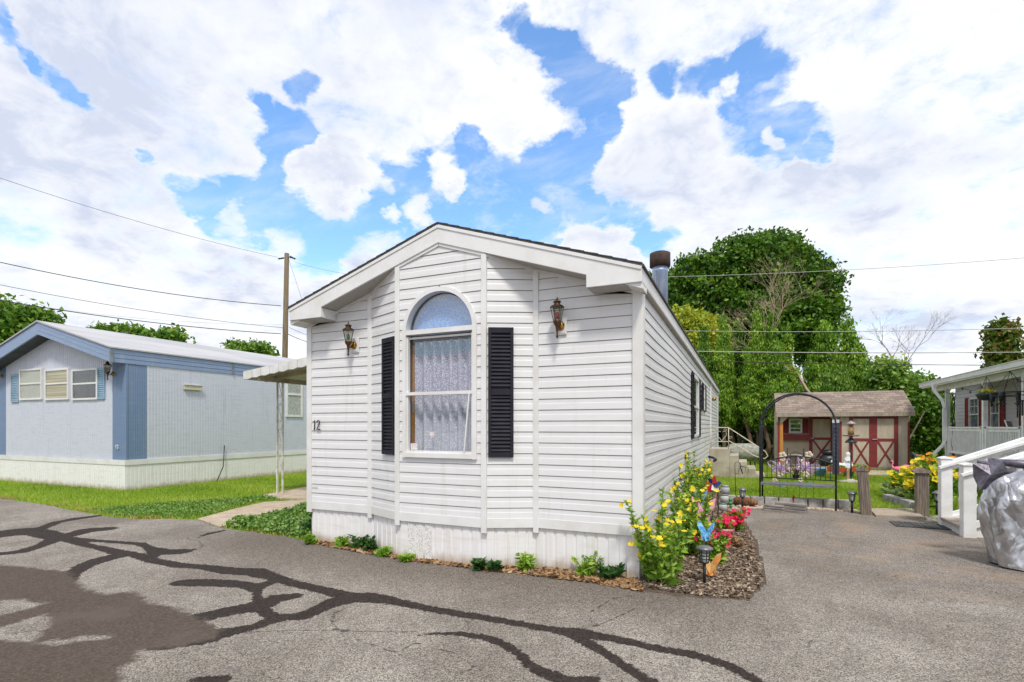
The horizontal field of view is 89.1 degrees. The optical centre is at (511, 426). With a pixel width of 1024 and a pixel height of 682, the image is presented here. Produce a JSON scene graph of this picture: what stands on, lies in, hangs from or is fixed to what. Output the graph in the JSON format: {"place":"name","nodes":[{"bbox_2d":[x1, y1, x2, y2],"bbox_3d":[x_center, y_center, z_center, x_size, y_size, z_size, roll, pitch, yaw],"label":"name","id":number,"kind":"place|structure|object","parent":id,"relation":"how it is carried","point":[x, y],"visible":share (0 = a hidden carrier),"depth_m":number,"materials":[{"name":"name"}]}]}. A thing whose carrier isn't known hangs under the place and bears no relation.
{"place":"outdoors","nodes":[
{"label":"outdoors","id":0,"kind":"place"},
{"bbox_2d":[197,499,306,526],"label":"path","id":1,"kind":"structure","parent":0,"point":[218,519],"depth_m":9.13,"materials":[{"name":"concrete"}]},
{"bbox_2d":[261,487,306,499],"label":"pavement","id":2,"kind":"structure","parent":0,"point":[298,493],"depth_m":11.20,"materials":[{"name":"concrete"}]},
{"bbox_2d":[243,357,306,492],"bbox_3d":[-2.570,-0.077,12.289,4.267,3.115,5.212,0,0,24],"label":"awning","id":3,"kind":"object","parent":2,"relation":"on","point":[292,372],"visible":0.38,"depth_m":10.99,"materials":[{"name":"metal"}]},
{"bbox_2d":[0,445,979,538],"bbox_3d":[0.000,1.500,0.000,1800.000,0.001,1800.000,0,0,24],"label":"lawn","id":4,"kind":"structure","parent":0,"point":[145,492],"depth_m":11.77,"materials":[{"name":"plant"}]},
{"bbox_2d":[0,291,66,343],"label":"leafy tree","id":5,"kind":"object","parent":4,"relation":"on","point":[15,318],"visible":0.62,"depth_m":37.10,"materials":[{"name":"green plant"}]},
{"bbox_2d":[86,319,195,343],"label":"leafy tree","id":6,"kind":"object","parent":4,"relation":"on","point":[170,333],"visible":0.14,"depth_m":43.13,"materials":[{"name":"green plant"}]},
{"bbox_2d":[0,495,286,535],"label":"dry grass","id":7,"kind":"structure","parent":4,"relation":"on","point":[134,517],"depth_m":8.83,"materials":[{"name":"plant"}]},
{"bbox_2d":[0,320,306,490],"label":"mobile home","id":8,"kind":"object","parent":4,"relation":"on","point":[154,412],"visible":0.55,"depth_m":13.40,"materials":[{"name":"blue metal"}]},
{"bbox_2d":[19,368,42,399],"bbox_3d":[-12.687,-1.106,13.713,1.100,0.819,0.045,0,0,24],"label":"window","id":9,"kind":"structure","parent":8,"relation":"in","point":[30,380],"depth_m":13.71,"materials":[{"name":"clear glass"}]},
{"bbox_2d":[44,368,69,399],"bbox_3d":[-11.567,-1.066,13.217,1.067,0.789,0.045,0,0,24],"label":"window","id":10,"kind":"structure","parent":8,"relation":"in","point":[56,381],"depth_m":13.21,"materials":[{"name":"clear glass"}]},
{"bbox_2d":[71,368,96,399],"bbox_3d":[-10.449,-1.026,12.722,1.072,0.759,0.045,0,0,24],"label":"window","id":11,"kind":"structure","parent":8,"relation":"in","point":[83,381],"depth_m":12.74,"materials":[{"name":"white glass"}]},
{"bbox_2d":[285,383,302,416],"bbox_3d":[-6.949,-1.019,16.604,0.040,1.442,0.668,0,0,24],"label":"window","id":12,"kind":"structure","parent":8,"relation":"in","point":[293,392],"depth_m":16.58,"materials":[{"name":"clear glass"}]},
{"bbox_2d":[90,494,276,516],"bbox_3d":[-5.663,1.460,9.871,2.582,0.109,2.979,0,0,24],"label":"clover","id":13,"kind":"object","parent":4,"relation":"on","point":[178,509],"visible":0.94,"depth_m":9.27,"materials":[{"name":"green plant"}]},
{"bbox_2d":[220,337,280,355],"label":"leafy tree","id":14,"kind":"object","parent":4,"relation":"on","point":[259,347],"visible":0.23,"depth_m":47.30,"materials":[{"name":"green plant"}]},
{"bbox_2d":[224,501,311,538],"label":"weeds","id":15,"kind":"object","parent":4,"relation":"on","point":[287,520],"visible":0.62,"depth_m":7.62,"materials":[{"name":"green plant"}]},
{"bbox_2d":[278,253,295,357],"bbox_3d":[-14.257,-4.723,32.934,1.605,12.454,0.380,0,0,24],"label":"utility pole","id":16,"kind":"object","parent":4,"relation":"on","point":[286,257],"visible":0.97,"depth_m":32.85,"materials":[{"name":"brown wood"}]},
{"bbox_2d":[0,300,280,333],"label":"power line","id":17,"kind":"object","parent":16,"relation":"attached to","point":[136,320],"visible":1,"depth_m":29.02,"materials":[{"name":"black metal"}]},
{"bbox_2d":[0,262,280,305],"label":"power line","id":18,"kind":"object","parent":16,"relation":"attached to","point":[136,288],"visible":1,"depth_m":29.01,"materials":[{"name":"black metal"}]},
{"bbox_2d":[2,285,281,327],"bbox_3d":[-21.568,-6.975,29.501,15.715,1.476,0.025,0,0,-26],"label":"power line","id":19,"kind":"object","parent":16,"relation":"attached to","point":[136,309],"visible":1,"depth_m":29.55,"materials":[{"name":"black metal"}]},
{"bbox_2d":[287,222,719,579],"bbox_3d":[2.860,-1.005,13.717,4.584,5.050,17.740,0,0,24],"label":"mobile home","id":20,"kind":"object","parent":4,"relation":"on","point":[464,379],"visible":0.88,"depth_m":5.56,"materials":[{"name":"white plastic"}]},
{"bbox_2d":[342,322,358,355],"bbox_3d":[-1.984,-1.067,6.357,0.145,0.423,0.193,0,0,24],"label":"wall lantern","id":21,"kind":"object","parent":20,"relation":"attached to","point":[352,344],"depth_m":6.36,"materials":[{"name":"gold metal"}]},
{"bbox_2d":[402,286,477,459],"bbox_3d":[-0.771,-0.585,5.739,0.940,1.870,0.191,0,0,24],"label":"window","id":22,"kind":"structure","parent":20,"relation":"in","point":[443,394],"depth_m":5.79,"materials":[{"name":"white glass"}]},
{"bbox_2d":[550,297,566,337],"bbox_3d":[0.466,-1.097,5.272,0.145,0.423,0.193,0,0,24],"label":"wall lantern","id":23,"kind":"object","parent":20,"relation":"attached to","point":[560,324],"depth_m":5.25,"materials":[{"name":"gold metal"}]},
{"bbox_2d":[695,376,698,436],"bbox_3d":[3.798,-0.400,10.885,0.135,1.340,1.400,0,0,24],"label":"window","id":24,"kind":"structure","parent":20,"relation":"in","point":[696,379],"depth_m":11.16,"materials":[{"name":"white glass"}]},
{"bbox_2d":[670,302,733,367],"bbox_3d":[11.160,-2.938,30.995,5.208,8.896,3.891,0,0,0],"label":"yellow tree","id":25,"kind":"object","parent":4,"relation":"on","point":[691,321],"visible":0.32,"depth_m":30.16,"materials":[{"name":"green plant"}]},
{"bbox_2d":[696,324,714,374],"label":"arborvitae","id":26,"kind":"object","parent":4,"relation":"on","point":[703,339],"visible":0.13,"depth_m":24.27,"materials":[{"name":"green plant"}]},
{"bbox_2d":[711,313,740,446],"bbox_3d":[9.747,-1.875,23.983,1.691,6.775,1.732,0,0,0],"label":"arborvitae","id":27,"kind":"object","parent":4,"relation":"on","point":[724,378],"visible":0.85,"depth_m":23.69,"materials":[{"name":"green plant"}]},
{"bbox_2d":[709,427,767,477],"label":"garden steps","id":28,"kind":"structure","parent":4,"relation":"on","point":[724,464],"depth_m":15.13,"materials":[{"name":"concrete"}]},
{"bbox_2d":[730,319,749,442],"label":"arborvitae","id":29,"kind":"object","parent":4,"relation":"on","point":[738,364],"visible":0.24,"depth_m":24.81,"materials":[{"name":"green plant"}]},
{"bbox_2d":[727,440,758,466],"bbox_3d":[7.801,0.991,17.600,1.000,1.022,0.600,0,0,4],"label":"oil tank","id":30,"kind":"object","parent":4,"relation":"on","point":[753,449],"visible":0.52,"depth_m":17.35,"materials":[{"name":"white metal"}]},
{"bbox_2d":[649,225,854,369],"bbox_3d":[16.343,-6.130,35.912,14.674,15.288,8.185,0,0,0],"label":"maple tree","id":31,"kind":"object","parent":4,"relation":"on","point":[731,288],"visible":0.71,"depth_m":34.13,"materials":[{"name":"green plant"}]},
{"bbox_2d":[734,310,771,458],"bbox_3d":[10.797,-1.823,23.032,1.727,6.670,1.753,0,0,-12],"label":"arborvitae","id":32,"kind":"object","parent":4,"relation":"on","point":[750,395],"visible":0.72,"depth_m":22.78,"materials":[{"name":"green plant"}]},
{"bbox_2d":[763,416,770,459],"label":"tree trunk","id":33,"kind":"object","parent":4,"relation":"on","point":[768,446],"visible":0.47,"depth_m":22.34,"materials":[{"name":"brown plant"}]},
{"bbox_2d":[753,311,793,458],"bbox_3d":[11.406,-1.779,22.467,1.827,6.582,1.774,0,0,0],"label":"arborvitae","id":34,"kind":"object","parent":4,"relation":"on","point":[774,378],"visible":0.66,"depth_m":22.27,"materials":[{"name":"green plant"}]},
{"bbox_2d":[717,250,837,391],"bbox_3d":[11.831,-2.839,22.542,6.198,8.798,4.523,0,0,24],"label":"bare tree","id":35,"kind":"object","parent":4,"relation":"on","point":[806,389],"visible":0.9,"depth_m":22.20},
{"bbox_2d":[767,452,789,486],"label":"flowers","id":36,"kind":"object","parent":4,"relation":"on","point":[781,467],"visible":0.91,"depth_m":10.25,"materials":[{"name":"purple plant"}]},
{"bbox_2d":[726,495,850,509],"bbox_3d":[5.109,1.413,9.719,2.158,0.174,0.178,0,0,19],"label":"block edging","id":37,"kind":"object","parent":4,"relation":"on","point":[823,502],"visible":0.53,"depth_m":9.55,"materials":[{"name":"grey concrete"}]},
{"bbox_2d":[781,324,802,392],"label":"arborvitae","id":38,"kind":"object","parent":4,"relation":"on","point":[787,339],"visible":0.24,"depth_m":23.27,"materials":[{"name":"green plant"}]},
{"bbox_2d":[759,393,838,510],"bbox_3d":[5.325,0.444,9.662,1.286,2.113,0.449,0,0,31],"label":"arbor bench","id":39,"kind":"object","parent":4,"relation":"on","point":[835,447],"visible":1,"depth_m":9.66,"materials":[{"name":"black metal"}]},
{"bbox_2d":[796,451,819,497],"bbox_3d":[5.749,0.990,10.106,0.032,1.020,0.456,0,0,-42],"label":"butterfly stake","id":40,"kind":"object","parent":4,"relation":"on","point":[809,453],"visible":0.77,"depth_m":10.11,"materials":[{"name":"purple metal"}]},
{"bbox_2d":[798,318,849,392],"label":"evergreen tree","id":41,"kind":"object","parent":4,"relation":"on","point":[824,341],"visible":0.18,"depth_m":24.77,"materials":[{"name":"green plant"}]},
{"bbox_2d":[819,449,831,465],"bbox_3d":[11.299,1.150,18.590,0.595,0.640,0.450,0,0,24],"label":"grill","id":42,"kind":"object","parent":4,"relation":"on","point":[826,455],"visible":0.64,"depth_m":18.49,"materials":[{"name":"black metal"}]},
{"bbox_2d":[808,365,857,391],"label":"evergreen tree","id":43,"kind":"object","parent":4,"relation":"on","point":[841,381],"visible":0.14,"depth_m":22.68,"materials":[{"name":"green plant"}]},
{"bbox_2d":[718,402,954,453],"bbox_3d":[16.431,-0.390,27.505,19.960,3.781,3.597,0,0,0],"label":"hedge","id":44,"kind":"object","parent":4,"relation":"on","point":[744,432],"visible":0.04,"depth_m":26.92,"materials":[{"name":"plant"}]},
{"bbox_2d":[773,390,914,469],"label":"garden shed","id":45,"kind":"structure","parent":4,"relation":"on","point":[881,426],"depth_m":18.34,"materials":[{"name":"red"}]},
{"bbox_2d":[809,416,831,463],"bbox_3d":[11.522,0.519,19.358,0.807,1.838,0.065,0,0,24],"label":"door","id":46,"kind":"structure","parent":45,"relation":"in","point":[820,428],"depth_m":19.40,"materials":[{"name":"beige wood"}]},
{"bbox_2d":[849,416,872,466],"bbox_3d":[12.127,0.519,18.069,0.704,1.838,0.032,0,0,24],"label":"door","id":47,"kind":"structure","parent":45,"relation":"in","point":[862,451],"depth_m":18.05,"materials":[{"name":"beige wood"}]},
{"bbox_2d":[872,416,897,467],"bbox_3d":[12.754,0.519,17.776,0.740,1.838,0.060,0,0,24],"label":"door","id":48,"kind":"structure","parent":45,"relation":"in","point":[885,428],"depth_m":17.79,"materials":[{"name":"beige wood"}]},
{"bbox_2d":[710,459,982,514],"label":"grass","id":49,"kind":"structure","parent":4,"relation":"on","point":[750,484],"depth_m":12.32,"materials":[{"name":"green plant"}]},
{"bbox_2d":[837,421,859,482],"bbox_3d":[9.080,0.676,13.929,0.680,1.647,0.680,0,0,24],"label":"bird feeder","id":50,"kind":"object","parent":4,"relation":"on","point":[850,440],"visible":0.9,"depth_m":13.91,"materials":[{"name":"brown wood"}]},
{"bbox_2d":[836,314,863,366],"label":"evergreen tree","id":51,"kind":"object","parent":4,"relation":"on","point":[847,341],"visible":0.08,"depth_m":25.36,"materials":[{"name":"green plant"}]},
{"bbox_2d":[845,342,872,390],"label":"evergreen tree","id":52,"kind":"object","parent":4,"relation":"on","point":[857,363],"visible":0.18,"depth_m":23.78,"materials":[{"name":"green plant"}]},
{"bbox_2d":[879,480,908,497],"bbox_3d":[7.924,1.369,10.586,0.795,0.455,0.832,0,0,24],"label":"hosta","id":53,"kind":"object","parent":4,"relation":"on","point":[887,488],"visible":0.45,"depth_m":10.47,"materials":[{"name":"green plant"}]},
{"bbox_2d":[882,494,913,509],"bbox_3d":[7.319,1.425,9.743,0.172,0.151,1.302,0,0,14],"label":"block edging","id":54,"kind":"object","parent":4,"relation":"on","point":[901,501],"visible":0.66,"depth_m":9.77,"materials":[{"name":"grey concrete"}]},
{"bbox_2d":[872,508,924,519],"bbox_3d":[6.525,1.478,8.877,0.733,0.045,1.087,0,0,24],"label":"plank threshold","id":55,"kind":"object","parent":4,"relation":"on","point":[896,513],"visible":0.77,"depth_m":8.67,"materials":[{"name":"beige wood"}]},
{"bbox_2d":[887,466,911,488],"bbox_3d":[8.029,1.193,10.614,0.698,0.784,0.716,0,0,-39],"label":"daylily","id":56,"kind":"object","parent":4,"relation":"on","point":[896,479],"visible":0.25,"depth_m":10.61,"materials":[{"name":"yellow plant"}]},
{"bbox_2d":[857,309,954,360],"bbox_3d":[22.976,-2.891,30.971,5.090,8.846,4.464,0,0,24],"label":"bare tree","id":57,"kind":"object","parent":4,"relation":"on","point":[881,342],"visible":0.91,"depth_m":30.58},
{"bbox_2d":[858,357,954,457],"bbox_3d":[16.845,-0.756,21.970,4.141,4.367,2.993,0,0,0],"label":"tree","id":58,"kind":"object","parent":4,"relation":"on","point":[926,437],"visible":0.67,"depth_m":21.46,"materials":[{"name":"green plant"}]},
{"bbox_2d":[870,349,950,390],"bbox_3d":[19.933,-1.253,27.145,5.000,5.519,3.033,0,0,0],"label":"tall shrub","id":59,"kind":"object","parent":4,"relation":"on","point":[876,357],"visible":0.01,"depth_m":26.70,"materials":[{"name":"green plant"}]},
{"bbox_2d":[911,466,931,516],"bbox_3d":[6.863,1.090,8.715,0.240,0.820,0.240,0,0,30],"label":"gate post","id":60,"kind":"object","parent":4,"relation":"on","point":[921,490],"visible":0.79,"depth_m":8.64,"materials":[{"name":"brown wood"}]},
{"bbox_2d":[899,457,958,506],"bbox_3d":[7.738,1.079,9.587,0.962,1.005,0.718,0,0,0],"label":"daylily","id":61,"kind":"object","parent":4,"relation":"on","point":[933,480],"visible":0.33,"depth_m":9.56,"materials":[{"name":"yellow plant"}]},
{"bbox_2d":[917,452,958,494],"bbox_3d":[9.357,1.063,11.393,0.894,0.993,0.803,0,0,24],"label":"daylily","id":62,"kind":"object","parent":4,"relation":"on","point":[926,461],"visible":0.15,"depth_m":11.27,"materials":[{"name":"yellow plant"}]},
{"bbox_2d":[919,358,1023,470],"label":"porch","id":63,"kind":"object","parent":4,"relation":"on","point":[967,441],"visible":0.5,"depth_m":13.85,"materials":[{"name":"white wood"}]},
{"bbox_2d":[975,376,997,400],"bbox_3d":[11.798,-0.941,12.926,0.430,0.602,0.428,0,0,24],"label":"hanging planter","id":64,"kind":"object","parent":63,"relation":"hanging from","point":[983,395],"visible":0.77,"depth_m":12.87,"materials":[{"name":"black plastic"}]},
{"bbox_2d":[989,371,1023,406],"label":"hanging planter","id":65,"kind":"object","parent":63,"relation":"hanging from","point":[993,395],"visible":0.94,"depth_m":11.81,"materials":[{"name":"black metal"}]},
{"bbox_2d":[955,377,1020,454],"bbox_3d":[14.250,-0.425,9.572,4.800,3.650,18.250,0,0,24],"label":"mobile home","id":66,"kind":"object","parent":4,"relation":"on","point":[968,409],"visible":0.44,"depth_m":16.13,"materials":[{"name":"grey plastic"}]},
{"bbox_2d":[968,397,978,428],"bbox_3d":[15.242,-0.390,17.129,0.070,1.120,0.806,0,0,24],"label":"window","id":67,"kind":"structure","parent":66,"relation":"in","point":[973,403],"depth_m":17.28,"materials":[{"name":"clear glass"}]},
{"bbox_2d":[990,397,999,426],"bbox_3d":[14.605,-0.390,15.694,0.070,1.120,0.642,0,0,24],"label":"window","id":68,"kind":"structure","parent":66,"relation":"in","point":[995,410],"depth_m":15.71,"materials":[{"name":"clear glass"}]},
{"bbox_2d":[974,312,1023,368],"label":"narrow tree","id":69,"kind":"object","parent":4,"relation":"on","point":[995,338],"visible":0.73,"depth_m":59.20,"materials":[{"name":"green plant"}]},
{"bbox_2d":[0,499,1023,681],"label":"road","id":70,"kind":"structure","parent":0,"point":[842,596],"depth_m":4.14,"materials":[{"name":"grey asphalt"}]},
{"bbox_2d":[762,503,784,511],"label":"stone slab","id":71,"kind":"structure","parent":70,"relation":"on","point":[773,507],"depth_m":9.11,"materials":[{"name":"stone"}]},
{"bbox_2d":[775,501,807,513],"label":"stone slab","id":72,"kind":"structure","parent":70,"relation":"on","point":[800,508],"depth_m":8.97,"materials":[{"name":"stone"}]},
{"bbox_2d":[728,505,859,512],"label":"pebbles","id":73,"kind":"object","parent":70,"relation":"on","point":[761,506],"visible":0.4,"depth_m":9.38,"materials":[{"name":"grey gravel"}]},
{"bbox_2d":[733,496,757,505],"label":"pumpkins","id":74,"kind":"object","parent":73,"relation":"on","point":[747,501],"visible":0.94,"depth_m":9.69,"materials":[{"name":"orange"}]},
{"bbox_2d":[856,465,871,514],"bbox_3d":[5.974,1.080,8.829,0.223,0.840,0.174,0,0,30],"label":"gate post","id":75,"kind":"object","parent":70,"relation":"on","point":[864,490],"visible":0.99,"depth_m":8.76,"materials":[{"name":"brown wood"}]},
{"bbox_2d":[889,521,951,529],"bbox_3d":[6.184,1.483,7.753,0.840,0.014,0.440,0,0,26],"label":"door mat","id":76,"kind":"object","parent":70,"relation":"on","point":[918,525],"depth_m":7.74,"materials":[{"name":"rubber"}]},
{"bbox_2d":[936,437,1023,537],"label":"porch stairs","id":77,"kind":"structure","parent":70,"relation":"on","point":[963,520],"depth_m":7.46,"materials":[{"name":"white wood"}]},
{"bbox_2d":[972,458,1023,570],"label":"covered motorcycle","id":78,"kind":"object","parent":70,"relation":"on","point":[1000,509],"visible":1,"depth_m":5.50,"materials":[{"name":"silver metal"}]},
{"bbox_2d":[0,0,1023,401],"label":"sky","id":79,"kind":"structure","parent":0,"point":[328,135],"materials":[{"name":"white"}]},
{"bbox_2d":[639,487,766,600],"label":"mulch","id":80,"kind":"object","parent":0,"point":[713,582],"visible":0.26,"depth_m":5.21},
{"bbox_2d":[619,488,699,584],"bbox_3d":[1.427,1.037,4.961,0.650,0.928,0.752,0,0,39],"label":"evening primrose","id":81,"kind":"object","parent":80,"relation":"on","point":[658,555],"visible":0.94,"depth_m":4.88,"materials":[{"name":"yellow plant"}]},
{"bbox_2d":[661,487,718,554],"bbox_3d":[2.053,1.097,6.046,0.671,0.809,0.571,0,0,24],"label":"evening primrose","id":82,"kind":"object","parent":80,"relation":"on","point":[683,507],"visible":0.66,"depth_m":5.98,"materials":[{"name":"yellow plant"}]},
{"bbox_2d":[673,458,710,515],"bbox_3d":[2.569,0.978,7.455,0.643,1.047,0.509,0,0,-3],"label":"evening primrose","id":83,"kind":"object","parent":80,"relation":"on","point":[702,484],"visible":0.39,"depth_m":7.36,"materials":[{"name":"yellow plant"}]},
{"bbox_2d":[674,451,712,507],"bbox_3d":[3.132,0.955,8.808,0.695,1.110,0.533,0,0,-34],"label":"evening primrose","id":84,"kind":"object","parent":80,"relation":"on","point":[693,471],"visible":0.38,"depth_m":8.78,"materials":[{"name":"green plant"}]},
{"bbox_2d":[696,545,712,584],"bbox_3d":[1.822,1.314,4.921,0.160,0.372,0.156,0,0,24],"label":"path light","id":85,"kind":"object","parent":80,"relation":"on","point":[704,553],"visible":1,"depth_m":4.89,"materials":[{"name":"black metal"}]},
{"bbox_2d":[697,521,714,544],"bbox_3d":[1.958,1.228,5.243,0.170,0.544,0.036,0,0,34],"label":"butterfly stick","id":86,"kind":"object","parent":80,"relation":"on","point":[705,534],"visible":0.76,"depth_m":5.24,"materials":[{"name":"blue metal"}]},
{"bbox_2d":[693,522,730,564],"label":"impatiens","id":87,"kind":"object","parent":80,"relation":"on","point":[720,546],"visible":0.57,"depth_m":5.60,"materials":[{"name":"green plant"}]},
{"bbox_2d":[706,552,721,577],"bbox_3d":[1.938,1.357,5.072,0.204,0.285,0.036,0,0,34],"label":"flame ornament","id":88,"kind":"object","parent":80,"relation":"on","point":[711,566],"visible":0.71,"depth_m":5.05,"materials":[{"name":"orange metal"}]},
{"bbox_2d":[706,475,721,519],"bbox_3d":[3.104,1.130,8.065,0.292,0.740,0.056,0,0,34],"label":"pinwheel","id":89,"kind":"object","parent":80,"relation":"on","point":[713,483],"visible":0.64,"depth_m":8.06,"materials":[{"name":"multicoloured plastic"}]},
{"bbox_2d":[717,485,732,516],"bbox_3d":[3.200,1.190,7.797,0.222,0.620,0.128,0,0,24],"label":"jar totem","id":90,"kind":"object","parent":80,"relation":"on","point":[724,499],"visible":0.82,"depth_m":7.76,"materials":[{"name":"grey ceramic"}]},
{"bbox_2d":[712,516,739,538],"bbox_3d":[2.725,1.315,6.630,0.315,0.369,0.294,0,0,42],"label":"flower pot","id":91,"kind":"object","parent":80,"relation":"on","point":[726,523],"visible":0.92,"depth_m":6.56,"materials":[{"name":"pink plastic"}]},
{"bbox_2d":[717,535,748,548],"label":"dead clump","id":92,"kind":"object","parent":80,"relation":"on","point":[735,542],"visible":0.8,"depth_m":6.37,"materials":[{"name":"brown plant"}]},
{"bbox_2d":[722,507,750,530],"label":"impatiens","id":93,"kind":"object","parent":80,"relation":"on","point":[734,514],"visible":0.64,"depth_m":7.35,"materials":[{"name":"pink plant"}]},
{"bbox_2d":[672,258,1018,276],"bbox_3d":[12.712,-6.154,19.999,16.732,0.904,0.018,0,0,0],"label":"power line","id":94,"kind":"object","parent":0,"point":[839,270],"visible":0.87,"depth_m":19.99,"materials":[{"name":"metal"}]},
{"bbox_2d":[707,361,993,365],"bbox_3d":[14.310,-2.493,20.499,14.587,0.205,0.025,0,0,0],"label":"power line","id":95,"kind":"object","parent":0,"point":[827,363],"visible":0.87,"depth_m":20.49,"materials":[{"name":"black metal"}]},
{"bbox_2d":[697,351,1023,352],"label":"power line","id":96,"kind":"object","parent":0,"point":[867,352],"visible":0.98,"depth_m":19.99,"materials":[{"name":"metal"}]},
{"bbox_2d":[710,328,1015,331],"bbox_3d":[13.673,-3.731,19.999,14.808,0.213,0.020,0,0,0],"label":"power line","id":97,"kind":"object","parent":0,"point":[842,331],"visible":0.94,"depth_m":19.99,"materials":[{"name":"metal"}]},
{"label":"soil","id":98,"kind":"structure","parent":0,"visible":0},
{"bbox_2d":[333,536,349,547],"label":"weed","id":99,"kind":"object","parent":98,"relation":"on","point":[340,541],"visible":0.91,"depth_m":6.38,"materials":[{"name":"green plant"}]},
{"bbox_2d":[347,534,369,548],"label":"weed","id":100,"kind":"object","parent":98,"relation":"on","point":[360,542],"visible":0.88,"depth_m":6.29,"materials":[{"name":"green plant"}]},
{"bbox_2d":[361,534,378,550],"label":"weed","id":101,"kind":"object","parent":98,"relation":"on","point":[370,544],"visible":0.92,"depth_m":6.18,"materials":[{"name":"green plant"}]},
{"bbox_2d":[372,545,392,556],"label":"weed","id":102,"kind":"object","parent":98,"relation":"on","point":[385,551],"visible":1,"depth_m":5.96,"materials":[{"name":"green plant"}]},
{"bbox_2d":[396,552,415,562],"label":"weed","id":103,"kind":"object","parent":98,"relation":"on","point":[406,557],"visible":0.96,"depth_m":5.73,"materials":[{"name":"green plant"}]},
{"bbox_2d":[469,556,486,570],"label":"weed","id":104,"kind":"object","parent":98,"relation":"on","point":[479,564],"visible":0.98,"depth_m":5.38,"materials":[{"name":"green plant"}]},
{"bbox_2d":[314,540,644,591],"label":"leaf litter","id":105,"kind":"object","parent":98,"relation":"on","point":[625,583],"visible":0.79,"depth_m":5.26,"materials":[{"name":"brown plant"}]},
{"bbox_2d":[485,559,504,571],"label":"weed","id":106,"kind":"object","parent":98,"relation":"on","point":[492,564],"visible":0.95,"depth_m":5.35,"materials":[{"name":"green plant"}]},
{"bbox_2d":[515,551,537,571],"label":"weed","id":107,"kind":"object","parent":98,"relation":"on","point":[524,562],"visible":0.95,"depth_m":5.33,"materials":[{"name":"green plant"}]},
{"bbox_2d":[571,550,602,575],"bbox_3d":[0.738,1.368,5.175,0.348,0.270,0.328,0,0,24],"label":"weed","id":108,"kind":"object","parent":98,"relation":"on","point":[588,567],"visible":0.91,"depth_m":5.13,"materials":[{"name":"green plant"}]},
{"bbox_2d":[594,560,625,579],"bbox_3d":[0.961,1.402,5.073,0.311,0.200,0.258,0,0,-37],"label":"weed","id":109,"kind":"object","parent":98,"relation":"on","point":[608,572],"visible":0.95,"depth_m":5.03,"materials":[{"name":"green plant"}]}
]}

